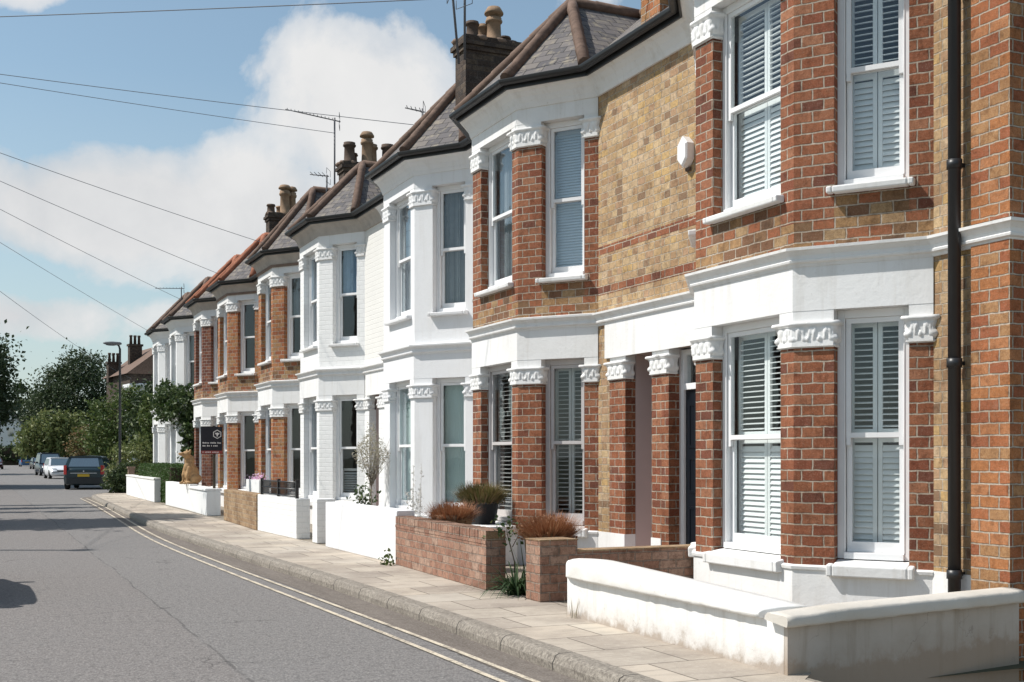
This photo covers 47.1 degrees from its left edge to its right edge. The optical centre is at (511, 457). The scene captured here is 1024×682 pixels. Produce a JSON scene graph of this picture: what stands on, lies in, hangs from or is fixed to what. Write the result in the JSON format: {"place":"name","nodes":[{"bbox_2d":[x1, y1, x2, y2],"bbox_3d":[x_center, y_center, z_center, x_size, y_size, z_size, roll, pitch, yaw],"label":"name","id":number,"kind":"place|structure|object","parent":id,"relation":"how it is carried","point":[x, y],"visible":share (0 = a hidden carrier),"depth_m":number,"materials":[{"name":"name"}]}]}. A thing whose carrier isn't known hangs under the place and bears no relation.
{"place":"outdoors","nodes":[
{"label":"outdoors","id":0,"kind":"place"},
{"bbox_2d":[0,410,22,447],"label":"gabled house","id":1,"kind":"structure","parent":0,"point":[7,436],"depth_m":240.84,"materials":[{"name":"white paint"}]},
{"bbox_2d":[166,481,197,509],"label":"garden wall","id":2,"kind":"structure","parent":0,"point":[177,494],"depth_m":31.96,"materials":[{"name":"white paint"}]},
{"bbox_2d":[178,449,201,483],"bbox_3d":[-8.366,0.251,30.585,0.456,0.905,0.691,0,0,43],"label":"animal statue","id":3,"kind":"object","parent":2,"relation":"on","point":[190,473],"visible":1,"depth_m":30.46,"materials":[{"name":"beige stone"}]},
{"bbox_2d":[0,465,525,681],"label":"road","id":4,"kind":"structure","parent":0,"point":[89,593],"depth_m":10.86,"materials":[{"name":"asphalt"}]},
{"bbox_2d":[18,456,31,466],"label":"parked car","id":5,"kind":"object","parent":4,"relation":"on","point":[23,461],"visible":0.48,"depth_m":183.10,"materials":[{"name":"blue paint"}]},
{"bbox_2d":[34,453,59,475],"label":"parked car","id":6,"kind":"object","parent":4,"relation":"on","point":[40,460],"visible":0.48,"depth_m":95.44,"materials":[{"name":"blue paint"}]},
{"bbox_2d":[43,457,67,478],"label":"parked car","id":7,"kind":"object","parent":4,"relation":"on","point":[53,466],"visible":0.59,"depth_m":81.42,"materials":[{"name":"white paint"}]},
{"bbox_2d":[64,456,112,488],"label":"parked car","id":8,"kind":"object","parent":4,"relation":"on","point":[81,470],"visible":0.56,"depth_m":54.12,"materials":[{"name":"teal paint"}]},
{"bbox_2d":[80,498,539,681],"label":"road marking","id":9,"kind":"object","parent":4,"relation":"on","point":[447,658],"visible":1,"depth_m":10.86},
{"bbox_2d":[82,497,581,681],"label":"road gutter","id":10,"kind":"object","parent":4,"relation":"on","point":[476,649],"visible":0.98,"depth_m":11.10,"materials":[{"name":"concrete"}]},
{"bbox_2d":[0,0,640,444],"label":"sky","id":11,"kind":"structure","parent":0,"point":[371,61],"materials":[{"name":"blue"}]},
{"bbox_2d":[147,500,566,603],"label":"front garden ground","id":12,"kind":"structure","parent":0,"point":[508,569],"depth_m":19.50,"materials":[{"name":"concrete"}]},
{"bbox_2d":[126,474,160,501],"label":"garden wall","id":13,"kind":"structure","parent":12,"relation":"on","point":[144,487],"depth_m":38.11,"materials":[{"name":"white paint"}]},
{"bbox_2d":[138,462,194,503],"bbox_3d":[-11.118,0.802,37.667,0.955,1.290,6.979,0,0,-25],"label":"clipped hedge","id":14,"kind":"object","parent":12,"relation":"on","point":[164,471],"visible":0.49,"depth_m":35.56,"materials":[{"name":"green plant"}]},
{"bbox_2d":[144,292,189,462],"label":"terraced house","id":15,"kind":"structure","parent":12,"relation":"on","point":[158,333],"depth_m":44.27,"materials":[{"name":"white paint"}]},
{"bbox_2d":[146,377,193,461],"bbox_3d":[-11.776,-0.722,40.996,1.591,4.209,4.450,0,0,-38],"label":"tree","id":16,"kind":"object","parent":12,"relation":"on","point":[165,403],"visible":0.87,"depth_m":39.88,"materials":[{"name":"green plant"}]},
{"bbox_2d":[160,276,210,463],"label":"terraced house","id":17,"kind":"structure","parent":12,"relation":"on","point":[178,320],"depth_m":40.39,"materials":[{"name":"white paint"}]},
{"bbox_2d":[174,336,175,384],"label":"window","id":18,"kind":"structure","parent":17,"relation":"in","point":[174,336],"depth_m":41.53,"materials":[{"name":"white paint"}]},
{"bbox_2d":[186,332,193,389],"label":"window","id":19,"kind":"structure","parent":17,"relation":"in","point":[188,363],"depth_m":40.35,"materials":[{"name":"white paint"}]},
{"bbox_2d":[188,486,221,515],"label":"garden wall","id":20,"kind":"structure","parent":12,"relation":"on","point":[205,500],"depth_m":27.71,"materials":[{"name":"white paint"}]},
{"bbox_2d":[201,426,221,487],"bbox_3d":[-7.115,0.320,27.828,0.500,2.120,0.085,0,0,-25],"label":"agent board","id":21,"kind":"object","parent":20,"relation":"attached to","point":[211,440],"visible":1,"depth_m":27.81,"materials":[{"name":"black paint"}]},
{"bbox_2d":[206,232,268,506],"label":"terraced house","id":22,"kind":"structure","parent":12,"relation":"on","point":[232,288],"depth_m":32.23,"materials":[{"name":"orange brick"}]},
{"bbox_2d":[223,413,226,487],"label":"window","id":23,"kind":"structure","parent":22,"relation":"in","point":[225,424],"depth_m":33.38,"materials":[{"name":"white paint"}]},
{"bbox_2d":[223,306,226,374],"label":"window","id":24,"kind":"structure","parent":22,"relation":"in","point":[225,314],"depth_m":33.38,"materials":[{"name":"white paint"}]},
{"bbox_2d":[241,411,254,488],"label":"window","id":25,"kind":"structure","parent":22,"relation":"in","point":[248,413],"depth_m":32.20,"materials":[{"name":"white paint"}]},
{"bbox_2d":[241,300,254,372],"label":"window","id":26,"kind":"structure","parent":22,"relation":"in","point":[249,302],"depth_m":32.19,"materials":[{"name":"white paint"}]},
{"bbox_2d":[183,184,296,487],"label":"terraced house","id":27,"kind":"structure","parent":12,"relation":"on","point":[201,304],"depth_m":35.81,"materials":[{"name":"red brick"}]},
{"bbox_2d":[199,417,201,484],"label":"window","id":28,"kind":"structure","parent":27,"relation":"in","point":[200,455],"depth_m":36.97,"materials":[{"name":"white paint"}]},
{"bbox_2d":[199,321,201,382],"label":"window","id":29,"kind":"structure","parent":27,"relation":"in","point":[200,328],"depth_m":36.97,"materials":[{"name":"white paint"}]},
{"bbox_2d":[214,416,217,484],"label":"window","id":30,"kind":"structure","parent":27,"relation":"in","point":[215,422],"depth_m":35.80,"materials":[{"name":"white paint"}]},
{"bbox_2d":[214,316,217,381],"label":"window","id":31,"kind":"structure","parent":27,"relation":"in","point":[215,321],"depth_m":35.80,"materials":[{"name":"white paint"}]},
{"bbox_2d":[224,489,259,529],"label":"garden wall","id":32,"kind":"structure","parent":12,"relation":"on","point":[241,507],"depth_m":23.60,"materials":[{"name":"brick"}]},
{"bbox_2d":[244,473,269,492],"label":"potted flowers","id":33,"kind":"object","parent":12,"relation":"on","point":[253,484],"visible":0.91,"depth_m":27.47,"materials":[{"name":"ceramic"}]},
{"bbox_2d":[258,494,309,538],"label":"garden wall","id":34,"kind":"structure","parent":12,"relation":"on","point":[286,516],"depth_m":20.41,"materials":[{"name":"white paint"}]},
{"bbox_2d":[260,478,298,498],"bbox_3d":[-4.148,0.545,20.902,0.051,0.310,2.462,0,0,-26],"label":"railing","id":35,"kind":"object","parent":34,"relation":"on","point":[280,488],"visible":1,"depth_m":20.77,"materials":[{"name":"metal"}]},
{"bbox_2d":[245,131,392,496],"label":"terraced house","id":36,"kind":"structure","parent":12,"relation":"on","point":[272,261],"depth_m":27.47,"materials":[{"name":"orange brick"}]},
{"bbox_2d":[266,405,270,492],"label":"window","id":37,"kind":"structure","parent":36,"relation":"in","point":[268,449],"depth_m":28.62,"materials":[{"name":"white paint"}]},
{"bbox_2d":[266,280,270,360],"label":"window","id":38,"kind":"structure","parent":36,"relation":"in","point":[268,321],"depth_m":28.62,"materials":[{"name":"white paint"}]},
{"bbox_2d":[287,403,299,493],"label":"window","id":39,"kind":"structure","parent":36,"relation":"in","point":[291,406],"depth_m":27.43,"materials":[{"name":"white paint"}]},
{"bbox_2d":[287,273,299,358],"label":"window","id":40,"kind":"structure","parent":36,"relation":"in","point":[296,276],"depth_m":27.45,"materials":[{"name":"white paint"}]},
{"bbox_2d":[285,108,340,184],"bbox_3d":[-4.521,-6.864,26.742,1.239,2.128,0.368,0,0,-13],"label":"tv aerial","id":41,"kind":"object","parent":36,"relation":"attached to","point":[334,120],"visible":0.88,"depth_m":26.84,"materials":[{"name":"metal"}]},
{"bbox_2d":[310,167,330,191],"bbox_3d":[-4.541,-6.340,27.723,0.454,0.881,0.500,0,0,5],"label":"tv aerial","id":42,"kind":"object","parent":36,"relation":"attached to","point":[326,176],"visible":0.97,"depth_m":27.70,"materials":[{"name":"metal"}]},
{"bbox_2d":[312,498,334,543],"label":"garden wall","id":43,"kind":"structure","parent":12,"relation":"on","point":[318,520],"depth_m":18.79,"materials":[{"name":"white paint"}]},
{"bbox_2d":[346,472,380,504],"bbox_3d":[-2.568,0.822,20.210,0.628,1.119,0.931,0,0,-25],"label":"young shrub","id":44,"kind":"object","parent":12,"relation":"on","point":[360,498],"visible":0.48,"depth_m":20.24,"materials":[{"name":"green plant"}]},
{"bbox_2d":[284,160,444,523],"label":"terraced house","id":45,"kind":"structure","parent":12,"relation":"on","point":[335,232],"depth_m":23.74,"materials":[{"name":"white paint"}]},
{"bbox_2d":[308,397,316,497],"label":"window","id":46,"kind":"structure","parent":45,"relation":"in","point":[312,494],"depth_m":24.93,"materials":[{"name":"white paint"}]},
{"bbox_2d":[308,253,316,346],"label":"window","id":47,"kind":"structure","parent":45,"relation":"in","point":[312,257],"depth_m":24.93,"materials":[{"name":"white paint"}]},
{"bbox_2d":[314,404,316,490],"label":"window","id":48,"kind":"structure","parent":45,"relation":"in","point":[314,404],"depth_m":25.51,"materials":[{"name":"white paint"}]},
{"bbox_2d":[314,262,316,340],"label":"window","id":49,"kind":"structure","parent":45,"relation":"in","point":[315,264],"depth_m":25.51,"materials":[{"name":"white paint"}]},
{"bbox_2d":[336,395,356,499],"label":"window","id":50,"kind":"structure","parent":45,"relation":"in","point":[340,494],"depth_m":23.75,"materials":[{"name":"white paint"}]},
{"bbox_2d":[336,243,356,343],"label":"window","id":51,"kind":"structure","parent":45,"relation":"in","point":[349,257],"depth_m":23.75,"materials":[{"name":"white paint"}]},
{"bbox_2d":[326,502,414,563],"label":"garden wall","id":52,"kind":"structure","parent":12,"relation":"on","point":[364,530],"depth_m":16.43,"materials":[{"name":"white paint"}]},
{"bbox_2d":[351,419,390,504],"bbox_3d":[-2.367,0.355,19.763,0.639,2.050,0.792,0,0,-25],"label":"standard tree","id":53,"kind":"object","parent":12,"relation":"on","point":[373,476],"visible":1,"depth_m":19.72,"materials":[{"name":"grey plant"}]},
{"bbox_2d":[404,463,426,516],"bbox_3d":[-1.382,0.735,16.780,0.299,1.291,0.424,0,0,41],"label":"spiky plant","id":54,"kind":"object","parent":12,"relation":"on","point":[413,502],"visible":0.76,"depth_m":16.73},
{"bbox_2d":[365,6,521,517],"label":"terraced house","id":55,"kind":"structure","parent":12,"relation":"on","point":[419,175],"depth_m":18.67,"materials":[{"name":"white paint"}]},
{"bbox_2d":[396,381,410,509],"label":"window","id":56,"kind":"structure","parent":55,"relation":"in","point":[400,503],"depth_m":19.80,"materials":[{"name":"white paint"}]},
{"bbox_2d":[396,197,410,318],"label":"window","id":57,"kind":"structure","parent":55,"relation":"in","point":[402,204],"depth_m":19.79,"materials":[{"name":"white paint"}]},
{"bbox_2d":[403,389,405,499],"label":"window","id":58,"kind":"structure","parent":55,"relation":"in","point":[404,390],"depth_m":20.93,"materials":[{"name":"white paint"}]},
{"bbox_2d":[403,211,405,310],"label":"window","id":59,"kind":"structure","parent":55,"relation":"in","point":[404,214],"depth_m":20.44,"materials":[{"name":"white paint"}]},
{"bbox_2d":[437,377,465,506],"bbox_3d":[-0.897,-0.193,18.544,0.610,2.105,0.198,0,0,30],"label":"window","id":60,"kind":"structure","parent":55,"relation":"in","point":[451,455],"depth_m":18.63,"materials":[{"name":"glass"}]},
{"bbox_2d":[437,184,465,311],"bbox_3d":[-0.892,-3.282,18.554,0.610,1.985,0.221,0,0,30],"label":"window","id":61,"kind":"structure","parent":55,"relation":"in","point":[451,259],"depth_m":18.62,"materials":[{"name":"white paint"}]},
{"bbox_2d":[447,0,459,63],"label":"tv aerial","id":62,"kind":"object","parent":55,"relation":"attached to","point":[455,28],"visible":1,"depth_m":18.51,"materials":[{"name":"metal"}]},
{"bbox_2d":[456,0,472,59],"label":"tv aerial","id":63,"kind":"object","parent":55,"relation":"attached to","point":[465,5],"visible":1,"depth_m":18.62,"materials":[{"name":"metal"}]},
{"bbox_2d":[419,498,485,523],"bbox_3d":[-0.735,0.939,14.353,0.871,0.883,0.872,0,0,40],"label":"heather plant","id":64,"kind":"object","parent":12,"relation":"on","point":[456,513],"visible":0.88,"depth_m":14.17,"materials":[{"name":"plant"}]},
{"bbox_2d":[471,523,517,564],"bbox_3d":[-0.458,1.130,15.658,0.480,0.500,1.600,0,0,-25],"label":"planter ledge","id":65,"kind":"object","parent":12,"relation":"on","point":[509,557],"visible":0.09,"depth_m":15.03,"materials":[{"name":"white paint"}]},
{"bbox_2d":[447,480,511,524],"bbox_3d":[-0.415,0.583,15.497,0.979,0.593,0.993,0,0,-25],"label":"potted shrub","id":66,"kind":"object","parent":65,"relation":"on","point":[488,499],"visible":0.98,"depth_m":15.30,"materials":[{"name":"plant"}]},
{"bbox_2d":[482,514,524,580],"bbox_3d":[-0.012,0.990,12.174,0.630,0.781,0.476,0,0,45],"label":"rose stem","id":67,"kind":"object","parent":12,"relation":"on","point":[499,529],"visible":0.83,"depth_m":12.15,"materials":[{"name":"green plant"}]},
{"bbox_2d":[506,508,587,552],"bbox_3d":[0.368,0.953,12.054,0.998,0.855,0.960,0,0,-25],"label":"heather plant","id":68,"kind":"object","parent":12,"relation":"on","point":[536,527],"visible":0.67,"depth_m":11.85,"materials":[{"name":"plant"}]},
{"bbox_2d":[525,537,693,601],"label":"garden wall","id":69,"kind":"structure","parent":12,"relation":"on","point":[547,558],"depth_m":11.37,"materials":[{"name":"brick"}]},
{"bbox_2d":[449,0,872,564],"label":"terraced house","id":70,"kind":"structure","parent":12,"relation":"on","point":[555,116],"depth_m":14.95,"materials":[{"name":"red brick"}]},
{"bbox_2d":[497,164,499,279],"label":"window","id":71,"kind":"structure","parent":70,"relation":"in","point":[498,168],"depth_m":16.96,"materials":[{"name":"white paint"}]},
{"bbox_2d":[488,364,511,521],"bbox_3d":[-0.045,-0.193,15.875,0.212,2.105,1.030,0,0,-25],"label":"window","id":72,"kind":"structure","parent":70,"relation":"in","point":[500,370],"depth_m":16.25,"materials":[{"name":"grey paint"}]},
{"bbox_2d":[488,137,511,287],"bbox_3d":[-0.041,-3.282,15.877,0.221,1.985,1.030,0,0,-25],"label":"window","id":73,"kind":"structure","parent":70,"relation":"in","point":[505,217],"depth_m":16.23,"materials":[{"name":"white paint"}]},
{"bbox_2d":[497,375,504,508],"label":"window","id":74,"kind":"structure","parent":70,"relation":"in","point":[503,410],"depth_m":16.92,"materials":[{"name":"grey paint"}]},
{"bbox_2d":[546,358,584,524],"bbox_3d":[0.733,-0.193,15.007,0.610,2.105,0.212,0,0,30],"label":"window","id":75,"kind":"structure","parent":70,"relation":"in","point":[571,365],"depth_m":15.07,"materials":[{"name":"grey paint"}]},
{"bbox_2d":[546,118,584,277],"bbox_3d":[0.729,-3.282,14.999,0.610,1.985,0.194,0,0,30],"label":"window","id":76,"kind":"structure","parent":70,"relation":"in","point":[560,247],"depth_m":15.07,"materials":[{"name":"white paint"}]},
{"bbox_2d":[97,493,812,681],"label":"pavement","id":77,"kind":"structure","parent":0,"point":[553,623],"depth_m":10.86,"materials":[{"name":"concrete"}]},
{"bbox_2d":[103,341,121,492],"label":"street lamp","id":78,"kind":"object","parent":77,"relation":"on","point":[112,343],"visible":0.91,"depth_m":45.38,"materials":[{"name":"metal"}]},
{"bbox_2d":[378,548,394,565],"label":"weed","id":79,"kind":"object","parent":77,"relation":"on","point":[387,555],"depth_m":15.03,"materials":[{"name":"green plant"}]},
{"bbox_2d":[395,516,505,590],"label":"garden wall","id":80,"kind":"structure","parent":77,"relation":"on","point":[467,554],"depth_m":13.14,"materials":[{"name":"brick"}]},
{"bbox_2d":[462,519,553,598],"bbox_3d":[0.008,1.004,11.794,1.048,0.786,1.019,0,0,-25],"label":"strappy plant","id":81,"kind":"object","parent":77,"relation":"on","point":[517,586],"visible":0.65,"depth_m":11.73,"materials":[{"name":"green plant"}]},
{"bbox_2d":[637,0,1023,681],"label":"terraced house","id":82,"kind":"structure","parent":0,"point":[841,310],"depth_m":9.98,"materials":[{"name":"red brick"}]},
{"bbox_2d":[677,136,693,171],"bbox_3d":[1.875,-3.285,12.724,0.105,0.370,0.180,0,0,-25],"label":"alarm box","id":83,"kind":"object","parent":82,"relation":"attached to","point":[685,152],"visible":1,"depth_m":12.68,"materials":[{"name":"white paint"}]},
{"bbox_2d":[686,389,695,543],"bbox_3d":[2.045,0.263,12.934,0.095,2.023,0.486,0,0,-25],"label":"door","id":84,"kind":"structure","parent":82,"relation":"in","point":[690,394],"depth_m":13.06,"materials":[{"name":"blue paint"}]},
{"bbox_2d":[723,317,780,554],"bbox_3d":[2.291,-0.193,10.786,0.208,2.105,1.030,0,0,-25],"label":"window","id":85,"kind":"structure","parent":82,"relation":"in","point":[759,466],"depth_m":11.00,"materials":[{"name":"white paint"}]},
{"bbox_2d":[723,0,780,211],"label":"window","id":86,"kind":"structure","parent":82,"relation":"in","point":[730,201],"depth_m":11.02,"materials":[{"name":"white paint"}]},
{"bbox_2d":[838,306,908,560],"bbox_3d":[3.070,-0.193,9.916,0.610,2.105,0.208,0,0,30],"label":"window","id":87,"kind":"structure","parent":82,"relation":"in","point":[873,480],"depth_m":9.97,"materials":[{"name":"white paint"}]},
{"bbox_2d":[838,0,908,184],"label":"window","id":88,"kind":"structure","parent":82,"relation":"in","point":[850,170],"depth_m":9.97,"materials":[{"name":"white paint"}]},
{"bbox_2d":[930,661,1023,677],"bbox_3d":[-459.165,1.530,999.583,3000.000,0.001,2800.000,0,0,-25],"label":"ground","id":89,"kind":"structure","parent":0,"point":[1018,666],"depth_m":8.47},
{"bbox_2d":[0,319,43,438],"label":"broad tree","id":90,"kind":"object","parent":89,"relation":"on","point":[6,406],"visible":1,"depth_m":60.29,"materials":[{"name":"green plant"}]},
{"bbox_2d":[5,373,56,441],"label":"tree","id":91,"kind":"object","parent":89,"relation":"on","point":[20,398],"visible":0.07,"depth_m":252.79,"materials":[{"name":"green plant"}]},
{"bbox_2d":[0,439,71,464],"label":"dark hedge","id":92,"kind":"object","parent":89,"relation":"on","point":[8,456],"visible":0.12,"depth_m":216.29,"materials":[{"name":"green plant"}]},
{"bbox_2d":[10,403,87,461],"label":"bright tree","id":93,"kind":"object","parent":89,"relation":"on","point":[52,430],"visible":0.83,"depth_m":158.69,"materials":[{"name":"green plant"}]},
{"bbox_2d":[16,337,107,456],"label":"street tree","id":94,"kind":"object","parent":89,"relation":"on","point":[65,382],"visible":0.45,"depth_m":177.84,"materials":[{"name":"green plant"}]},
{"bbox_2d":[61,420,100,457],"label":"russet tree","id":95,"kind":"object","parent":89,"relation":"on","point":[70,448],"visible":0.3,"depth_m":104.74,"materials":[{"name":"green plant"}]},
{"bbox_2d":[74,379,146,464],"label":"garden tree","id":96,"kind":"object","parent":89,"relation":"on","point":[108,432],"visible":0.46,"depth_m":92.14,"materials":[{"name":"green plant"}]},
{"bbox_2d":[99,461,136,492],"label":"dark bush","id":97,"kind":"object","parent":89,"relation":"on","point":[113,478],"visible":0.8,"depth_m":45.11,"materials":[{"name":"green plant"}]},
{"bbox_2d":[98,433,152,486],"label":"bright bush","id":98,"kind":"object","parent":89,"relation":"on","point":[136,453],"visible":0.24,"depth_m":49.09,"materials":[{"name":"green plant"}]},
{"bbox_2d":[102,335,152,464],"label":"brick house","id":99,"kind":"structure","parent":89,"relation":"on","point":[137,364],"depth_m":116.98,"materials":[{"name":"brick"}]},
{"bbox_2d":[113,372,152,459],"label":"leafy tree","id":100,"kind":"object","parent":89,"relation":"on","point":[138,400],"visible":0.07,"depth_m":68.66,"materials":[{"name":"green plant"}]},
{"bbox_2d":[130,392,152,461],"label":"tall shrub","id":101,"kind":"object","parent":89,"relation":"on","point":[145,420],"visible":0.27,"depth_m":50.07,"materials":[{"name":"green plant"}]},
{"bbox_2d":[92,493,661,681],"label":"kerb","id":102,"kind":"structure","parent":89,"relation":"on","point":[577,666],"depth_m":10.41,"materials":[{"name":"concrete"}]},
{"label":"yard","id":103,"kind":"structure","parent":0,"visible":0},
{"bbox_2d":[566,558,1023,681],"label":"garden wall","id":104,"kind":"structure","parent":103,"relation":"on","point":[920,638],"depth_m":8.20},
{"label":"pavement","id":105,"kind":"structure","parent":0,"visible":0},
{"bbox_3d":[-13.781,-2.870,18.980,0.386,8.500,0.386,0,0,-25],"label":"telegraph pole","id":106,"kind":"object","parent":105,"relation":"on","visible":0},
{"bbox_2d":[0,209,178,298],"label":"overhead wire","id":107,"kind":"object","parent":106,"relation":"attached to","point":[86,253],"visible":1,"depth_m":31.99,"materials":[{"name":"rubber"}]},
{"bbox_2d":[0,181,217,273],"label":"overhead wire","id":108,"kind":"object","parent":106,"relation":"attached to","point":[104,226],"visible":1,"depth_m":28.03,"materials":[{"name":"rubber"}]},
{"bbox_2d":[1,153,264,243],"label":"overhead wire","id":109,"kind":"object","parent":106,"relation":"attached to","point":[127,197],"visible":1,"depth_m":24.61,"materials":[{"name":"rubber"}]},
{"bbox_2d":[2,83,331,132],"bbox_3d":[-8.916,-7.175,22.920,12.520,0.462,0.012,0,0,-39],"label":"overhead wire","id":110,"kind":"object","parent":106,"relation":"attached to","point":[160,107],"visible":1,"depth_m":24.24,"materials":[{"name":"rubber"}]},
{"bbox_2d":[0,0,413,16],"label":"overhead wire","id":111,"kind":"object","parent":106,"relation":"attached to","point":[210,8],"visible":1,"depth_m":16.04,"materials":[{"name":"rubber"}]},
{"bbox_2d":[0,74,413,124],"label":"overhead wire","id":112,"kind":"object","parent":106,"relation":"attached to","point":[203,100],"visible":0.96,"depth_m":21.39,"materials":[{"name":"rubber"}]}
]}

